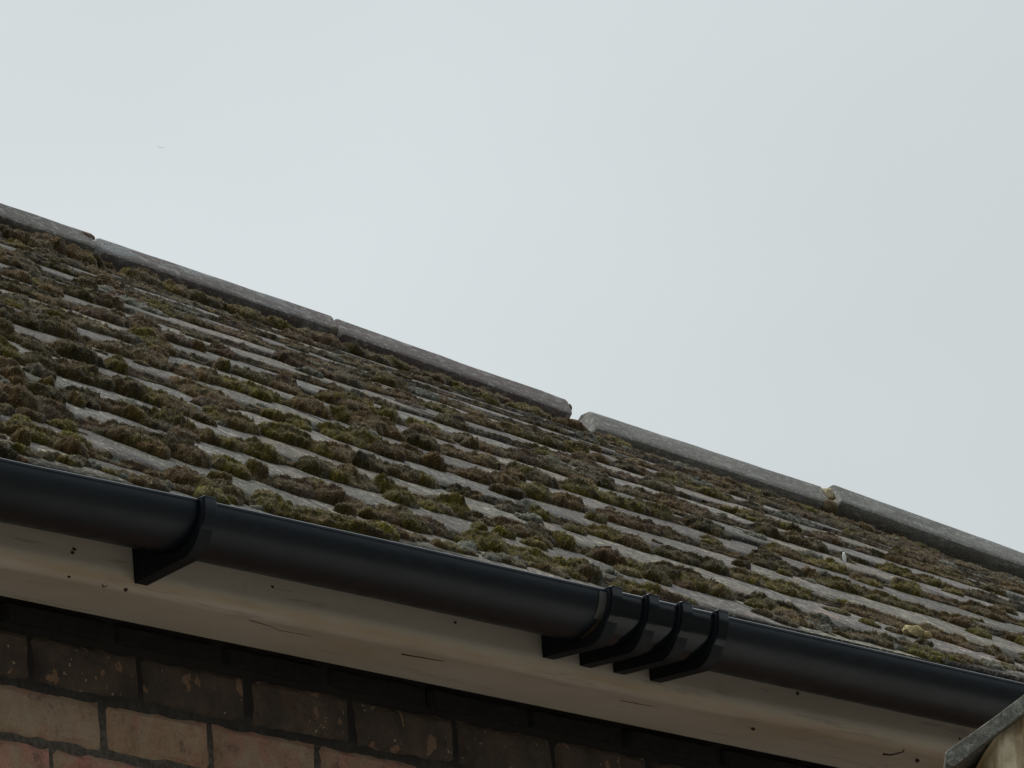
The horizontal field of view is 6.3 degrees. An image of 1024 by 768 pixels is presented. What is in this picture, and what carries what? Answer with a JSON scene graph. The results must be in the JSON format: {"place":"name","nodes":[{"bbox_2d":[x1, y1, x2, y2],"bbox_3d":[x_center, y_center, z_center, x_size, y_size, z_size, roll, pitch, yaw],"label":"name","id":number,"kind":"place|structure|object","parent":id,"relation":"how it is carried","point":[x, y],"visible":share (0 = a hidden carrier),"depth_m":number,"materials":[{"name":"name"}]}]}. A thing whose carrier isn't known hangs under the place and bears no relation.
{"place":"outdoors","nodes":[
{"label":"outdoors","id":0,"kind":"place"},
{"bbox_2d":[0,203,1023,767],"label":"brick house","id":1,"kind":"structure","parent":0,"point":[198,665],"depth_m":12.84,"materials":[{"name":"brick"}]},
{"bbox_2d":[0,223,1023,672],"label":"moss","id":2,"kind":"object","parent":1,"relation":"on","point":[24,401],"visible":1,"depth_m":13.71,"materials":[{"name":"green plant"}]},
{"bbox_2d":[0,458,1023,728],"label":"gutter","id":3,"kind":"object","parent":1,"relation":"attached to","point":[160,534],"visible":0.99,"depth_m":12.61,"materials":[{"name":"black plastic"}]},
{"bbox_2d":[842,552,845,563],"bbox_3d":[0.522,0.274,14.553,0.005,0.020,0.009,-15,-18,35],"label":"feather","id":4,"kind":"object","parent":1,"relation":"on","point":[844,557],"visible":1,"depth_m":14.55,"materials":[{"name":"white"}]},
{"bbox_2d":[882,748,904,755],"bbox_3d":[0.556,0.535,13.473,0.004,0.017,0.054,-15,-18,35],"label":"twig","id":5,"kind":"object","parent":1,"relation":"attached to","point":[885,754],"visible":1,"depth_m":13.47,"materials":[{"name":"brown wood"}]},
{"bbox_2d":[902,625,924,637],"bbox_3d":[0.593,0.366,13.711,0.024,0.020,0.040,-15,-18,35],"label":"stone chip","id":6,"kind":"object","parent":1,"relation":"on","point":[916,631],"visible":1,"depth_m":13.70,"materials":[{"name":"beige stone"}]},
{"bbox_2d":[920,631,931,638],"bbox_3d":[0.614,0.373,13.742,0.016,0.013,0.022,-11,-16,23],"label":"stone chip","id":7,"kind":"object","parent":1,"relation":"on","point":[927,635],"visible":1,"depth_m":13.73,"materials":[{"name":"beige stone"}]},
{"bbox_2d":[0,0,1023,552],"label":"sky","id":8,"kind":"structure","parent":0,"point":[785,237],"materials":[{"name":"white"}]},
{"label":"ground","id":9,"kind":"structure","parent":0,"visible":0},
{"bbox_2d":[943,695,1023,767],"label":"stone gable","id":10,"kind":"structure","parent":9,"relation":"on","point":[996,741],"depth_m":11.86,"materials":[{"name":"grey stone"}]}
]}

